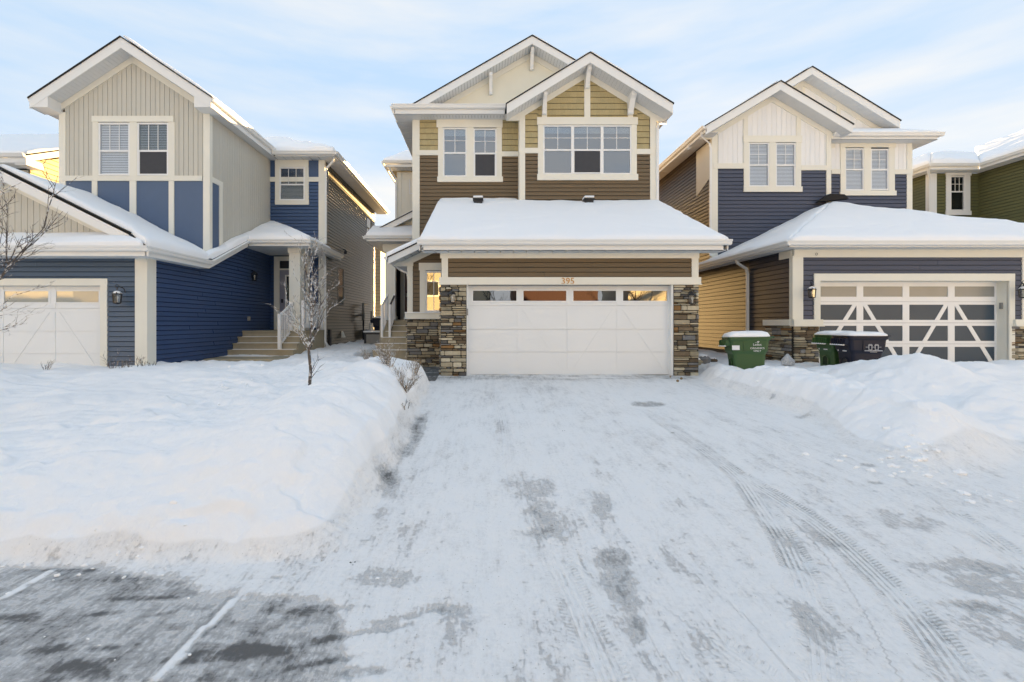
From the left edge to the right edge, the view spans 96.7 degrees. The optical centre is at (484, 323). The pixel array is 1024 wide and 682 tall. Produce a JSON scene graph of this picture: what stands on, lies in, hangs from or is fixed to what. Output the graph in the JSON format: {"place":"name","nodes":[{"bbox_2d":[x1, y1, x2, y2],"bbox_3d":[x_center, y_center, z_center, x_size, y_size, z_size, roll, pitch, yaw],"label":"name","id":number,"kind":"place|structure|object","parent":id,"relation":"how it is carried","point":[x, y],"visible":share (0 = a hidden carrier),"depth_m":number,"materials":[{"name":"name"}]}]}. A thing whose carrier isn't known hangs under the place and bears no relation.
{"place":"outdoors","nodes":[
{"label":"outdoors","id":0,"kind":"place"},
{"bbox_2d":[370,316,380,330],"bbox_3d":[-4.540,0.236,19.602,0.767,1.128,0.550,0,0,-10],"label":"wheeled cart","id":1,"kind":"object","parent":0,"point":[375,320],"visible":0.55,"depth_m":19.36,"materials":[{"name":"black plastic"}]},
{"bbox_2d":[0,339,1023,681],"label":"snowy ground","id":2,"kind":"structure","parent":0,"point":[710,523],"depth_m":3.50,"materials":[{"name":"white snow"}]},
{"bbox_2d":[0,134,58,182],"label":"detached house","id":3,"kind":"structure","parent":2,"relation":"on","point":[28,153],"depth_m":17.29,"materials":[{"name":"beige"}]},
{"bbox_2d":[0,160,79,335],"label":"bare tree","id":4,"kind":"object","parent":2,"relation":"on","point":[31,242],"visible":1,"depth_m":6.17,"materials":[{"name":"brown plant"}]},
{"bbox_2d":[100,350,120,368],"bbox_3d":[-8.209,0.791,9.997,0.288,0.457,0.461,0,0,28],"label":"dry plant","id":5,"kind":"object","parent":2,"relation":"on","point":[111,361],"visible":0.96,"depth_m":9.97,"materials":[{"name":"brown plant"}]},
{"bbox_2d":[124,354,139,366],"bbox_3d":[-7.738,0.839,9.992,0.395,0.347,0.186,0,0,-16],"label":"dry plant","id":6,"kind":"object","parent":2,"relation":"on","point":[128,363],"visible":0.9,"depth_m":10.00,"materials":[{"name":"brown plant"}]},
{"bbox_2d":[136,357,145,365],"bbox_3d":[-7.550,0.827,9.966,0.203,0.306,0.252,0,0,-39],"label":"dry plant","id":7,"kind":"object","parent":2,"relation":"on","point":[141,361],"visible":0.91,"depth_m":9.93,"materials":[{"name":"beige plant"}]},
{"bbox_2d":[0,35,388,366],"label":"detached house","id":8,"kind":"structure","parent":2,"relation":"on","point":[186,204],"depth_m":12.99,"materials":[{"name":"blue"}]},
{"bbox_2d":[0,286,99,365],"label":"garage door","id":9,"kind":"structure","parent":8,"relation":"in","point":[67,329],"depth_m":10.70,"materials":[{"name":"white metal"}]},
{"bbox_2d":[98,123,128,175],"bbox_3d":[-10.580,-4.983,13.046,0.897,1.502,0.138,0,0,0],"label":"window","id":10,"kind":"structure","parent":8,"relation":"in","point":[113,138],"depth_m":13.03,"materials":[{"name":"glass"}]},
{"bbox_2d":[112,284,125,303],"bbox_3d":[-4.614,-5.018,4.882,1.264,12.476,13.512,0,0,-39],"label":"wall lantern","id":11,"kind":"object","parent":8,"relation":"attached to","point":[116,292],"depth_m":10.36,"materials":[{"name":"metal"}]},
{"bbox_2d":[137,123,167,175],"bbox_3d":[-9.474,-4.983,13.046,0.893,1.502,0.138,0,0,0],"label":"window","id":12,"kind":"structure","parent":8,"relation":"in","point":[152,138],"depth_m":13.00,"materials":[{"name":"glass"}]},
{"bbox_2d":[279,167,304,199],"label":"window","id":13,"kind":"structure","parent":8,"relation":"in","point":[287,190],"depth_m":16.67,"materials":[{"name":"plastic"}]},
{"bbox_2d":[280,270,305,328],"bbox_3d":[-7.040,-0.880,16.645,0.940,2.160,0.090,0,0,0],"label":"front door","id":14,"kind":"structure","parent":8,"relation":"in","point":[284,274],"depth_m":16.64,"materials":[{"name":"plastic"}]},
{"bbox_2d":[327,170,328,193],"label":"window","id":15,"kind":"structure","parent":8,"relation":"in","point":[327,170],"depth_m":17.09,"materials":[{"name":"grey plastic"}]},
{"bbox_2d":[336,266,343,305],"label":"window","id":16,"kind":"structure","parent":8,"relation":"in","point":[340,287],"depth_m":18.78,"materials":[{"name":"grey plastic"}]},
{"bbox_2d":[364,216,371,231],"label":"window","id":17,"kind":"structure","parent":8,"relation":"in","point":[368,219],"depth_m":23.18,"materials":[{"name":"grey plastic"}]},
{"bbox_2d":[272,232,346,384],"bbox_3d":[-2.792,-0.230,7.206,1.191,2.528,0.909,0,0,-41],"label":"young tree","id":18,"kind":"object","parent":2,"relation":"on","point":[311,315],"visible":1,"depth_m":7.19,"materials":[{"name":"brown plant"}]},
{"bbox_2d":[360,346,375,359],"bbox_3d":[-2.949,0.749,11.461,0.462,0.538,0.386,0,0,0],"label":"frosted shrub","id":19,"kind":"object","parent":2,"relation":"on","point":[365,355],"visible":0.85,"depth_m":11.44,"materials":[{"name":"plant"}]},
{"bbox_2d":[363,331,379,343],"bbox_3d":[-4.575,0.630,18.850,0.810,0.680,0.560,0,0,0],"label":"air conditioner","id":20,"kind":"object","parent":2,"relation":"on","point":[371,337],"visible":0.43,"depth_m":18.58,"materials":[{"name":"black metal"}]},
{"bbox_2d":[372,248,384,327],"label":"detached house","id":21,"kind":"structure","parent":2,"relation":"on","point":[379,285],"depth_m":27.00,"materials":[{"name":"concrete"}]},
{"bbox_2d":[372,338,400,366],"bbox_3d":[-1.697,0.476,7.699,0.504,0.525,0.702,0,0,11],"label":"frosted shrub","id":22,"kind":"object","parent":2,"relation":"on","point":[386,356],"visible":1,"depth_m":7.63,"materials":[{"name":"plant"}]},
{"bbox_2d":[386,356,422,392],"bbox_3d":[-1.284,0.802,7.139,0.642,0.586,0.830,0,0,0],"label":"frosted shrub","id":23,"kind":"object","parent":2,"relation":"on","point":[410,384],"visible":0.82,"depth_m":7.26,"materials":[{"name":"plant"}]},
{"bbox_2d":[406,358,422,375],"bbox_3d":[-1.310,0.729,8.308,0.380,0.435,0.336,0,0,36],"label":"frosted shrub","id":24,"kind":"object","parent":2,"relation":"on","point":[416,368],"visible":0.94,"depth_m":8.27,"materials":[{"name":"plant"}]},
{"bbox_2d":[0,362,1018,659],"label":"snow clods","id":25,"kind":"object","parent":2,"relation":"on","point":[958,472],"visible":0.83,"depth_m":4.78,"materials":[{"name":"white snow"}]},
{"bbox_2d":[698,354,710,363],"bbox_3d":[5.942,0.977,12.501,0.476,0.306,0.485,0,0,-38],"label":"landscape rock","id":26,"kind":"object","parent":2,"relation":"on","point":[705,358],"visible":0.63,"depth_m":12.32,"materials":[{"name":"grey stone"}]},
{"bbox_2d":[709,357,717,361],"bbox_3d":[6.496,1.055,12.992,0.282,0.202,0.268,0,0,-41],"label":"landscape rock","id":27,"kind":"object","parent":2,"relation":"on","point":[713,359],"visible":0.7,"depth_m":12.90,"materials":[{"name":"grey stone"}]},
{"bbox_2d":[718,331,774,369],"bbox_3d":[5.785,0.708,10.069,1.002,1.105,0.650,-1,-2,12],"label":"wheeled cart","id":28,"kind":"object","parent":2,"relation":"on","point":[744,350],"visible":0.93,"depth_m":9.83,"materials":[{"name":"green plastic"}]},
{"bbox_2d":[811,330,854,365],"bbox_3d":[8.290,0.705,10.680,0.946,1.090,0.610,0,0,-1],"label":"wheeled cart","id":29,"kind":"object","parent":2,"relation":"on","point":[828,354],"visible":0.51,"depth_m":10.58,"materials":[{"name":"green plastic"}]},
{"bbox_2d":[659,66,1023,362],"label":"detached house","id":30,"kind":"structure","parent":2,"relation":"on","point":[793,186],"depth_m":13.63,"materials":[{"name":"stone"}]},
{"bbox_2d":[749,143,768,185],"bbox_3d":[9.621,-5.582,16.046,0.727,1.543,0.137,0,0,0],"label":"window","id":31,"kind":"structure","parent":30,"relation":"in","point":[758,152],"depth_m":16.03,"materials":[{"name":"glass"}]},
{"bbox_2d":[776,143,795,185],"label":"window","id":32,"kind":"structure","parent":30,"relation":"in","point":[785,152],"depth_m":16.03,"materials":[{"name":"glass"}]},
{"bbox_2d":[807,281,816,298],"bbox_3d":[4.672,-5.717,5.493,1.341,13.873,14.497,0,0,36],"label":"wall lantern","id":33,"kind":"object","parent":30,"relation":"attached to","point":[811,288],"depth_m":11.54,"materials":[{"name":"metal"}]},
{"bbox_2d":[846,148,863,190],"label":"window","id":34,"kind":"structure","parent":30,"relation":"in","point":[854,156],"depth_m":16.43,"materials":[{"name":"glass"}]},
{"bbox_2d":[871,149,888,190],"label":"window","id":35,"kind":"structure","parent":30,"relation":"in","point":[878,169],"depth_m":16.42,"materials":[{"name":"glass"}]},
{"bbox_2d":[819,282,996,361],"bbox_3d":[11.111,-0.010,12.080,4.880,2.200,0.060,0,0,0],"label":"garage door","id":36,"kind":"structure","parent":30,"relation":"in","point":[951,321],"depth_m":12.06,"materials":[{"name":"metal"}]},
{"bbox_2d":[1017,281,1023,298],"bbox_3d":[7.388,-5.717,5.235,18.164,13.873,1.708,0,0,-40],"label":"wall lantern","id":37,"kind":"object","parent":30,"relation":"attached to","point":[1021,289],"depth_m":11.57,"materials":[{"name":"plastic"}]},
{"bbox_2d":[830,331,890,363],"bbox_3d":[8.310,0.711,10.079,1.002,1.079,0.610,0,0,3],"label":"wheeled cart","id":38,"kind":"object","parent":2,"relation":"on","point":[857,346],"visible":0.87,"depth_m":9.84,"materials":[{"name":"black plastic"}]},
{"bbox_2d":[912,129,1023,222],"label":"detached house","id":39,"kind":"structure","parent":2,"relation":"on","point":[954,183],"depth_m":19.37,"materials":[{"name":"green"}]},
{"bbox_2d":[951,176,964,210],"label":"window","id":40,"kind":"structure","parent":39,"relation":"in","point":[963,177],"depth_m":19.49,"materials":[{"name":"plastic"}]},
{"bbox_2d":[0,0,1023,225],"label":"sky","id":41,"kind":"structure","parent":0,"point":[328,72],"materials":[{"name":"blue"}]},
{"bbox_2d":[362,34,732,375],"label":"detached house","id":42,"kind":"structure","parent":0,"point":[534,262],"depth_m":12.87,"materials":[{"name":"brown"}]},
{"bbox_2d":[405,273,406,319],"bbox_3d":[-2.785,-1.135,18.447,0.910,1.990,0.094,0,0,0],"label":"front door","id":43,"kind":"structure","parent":42,"relation":"in","point":[405,273],"depth_m":18.45,"materials":[{"name":"grey plastic"}]},
{"bbox_2d":[426,271,440,311],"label":"window","id":44,"kind":"structure","parent":42,"relation":"in","point":[432,277],"depth_m":12.90,"materials":[{"name":"glass"}]},
{"bbox_2d":[448,290,455,302],"bbox_3d":[-0.769,-0.632,10.536,0.198,0.329,0.198,0,0,45],"label":"wall lantern","id":45,"kind":"object","parent":42,"relation":"attached to","point":[451,292],"depth_m":10.47,"materials":[{"name":"black metal"}]},
{"bbox_2d":[443,128,466,175],"bbox_3d":[-0.981,-5.586,14.896,0.777,1.593,0.137,0,0,0],"label":"window","id":46,"kind":"structure","parent":42,"relation":"in","point":[454,139],"depth_m":14.95,"materials":[{"name":"glass"}]},
{"bbox_2d":[473,196,482,202],"bbox_3d":[-0.211,-3.756,14.010,0.320,0.290,0.380,0,0,0],"label":"roof vent","id":47,"kind":"object","parent":42,"relation":"on","point":[477,199],"visible":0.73,"depth_m":13.84,"materials":[{"name":"black metal"}]},
{"bbox_2d":[474,128,496,175],"bbox_3d":[0.000,-5.571,14.896,0.758,1.583,0.137,0,0,0],"label":"window","id":48,"kind":"structure","parent":42,"relation":"in","point":[485,139],"depth_m":14.85,"materials":[{"name":"glass"}]},
{"bbox_2d":[543,125,572,173],"bbox_3d":[2.295,-5.477,14.396,0.929,1.549,0.137,0,0,0],"label":"window","id":49,"kind":"structure","parent":42,"relation":"in","point":[557,139],"depth_m":14.46,"materials":[{"name":"glass"}]},
{"bbox_2d":[468,285,668,374],"bbox_3d":[2.037,0.163,10.925,4.902,2.175,0.090,0,0,0],"label":"garage door","id":50,"kind":"structure","parent":42,"relation":"in","point":[519,329],"depth_m":10.90,"materials":[{"name":"white metal"}]},
{"bbox_2d":[573,125,601,173],"bbox_3d":[3.224,-5.477,14.396,0.929,1.549,0.137,0,0,0],"label":"window","id":51,"kind":"structure","parent":42,"relation":"in","point":[587,139],"depth_m":14.35,"materials":[{"name":"glass"}]},
{"bbox_2d":[582,196,594,202],"bbox_3d":[3.178,-3.756,14.010,0.320,0.290,0.380,0,0,0],"label":"roof vent","id":52,"kind":"object","parent":42,"relation":"on","point":[585,199],"visible":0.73,"depth_m":13.84,"materials":[{"name":"black metal"}]},
{"bbox_2d":[602,125,630,173],"bbox_3d":[4.151,-5.477,14.396,0.925,1.549,0.137,0,0,0],"label":"window","id":53,"kind":"structure","parent":42,"relation":"in","point":[616,139],"depth_m":14.46,"materials":[{"name":"glass"}]},
{"bbox_2d":[688,291,696,304],"bbox_3d":[4.786,-0.602,10.536,0.198,0.329,0.198,0,0,45],"label":"wall lantern","id":54,"kind":"object","parent":42,"relation":"attached to","point":[692,293],"depth_m":10.48,"materials":[{"name":"black metal"}]},
{"bbox_2d":[781,354,794,365],"bbox_3d":[7.554,0.909,11.352,0.346,0.317,0.236,0,0,0],"label":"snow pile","id":55,"kind":"object","parent":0,"point":[787,360],"visible":0.9,"depth_m":11.28,"materials":[{"name":"white snow"}]}
]}

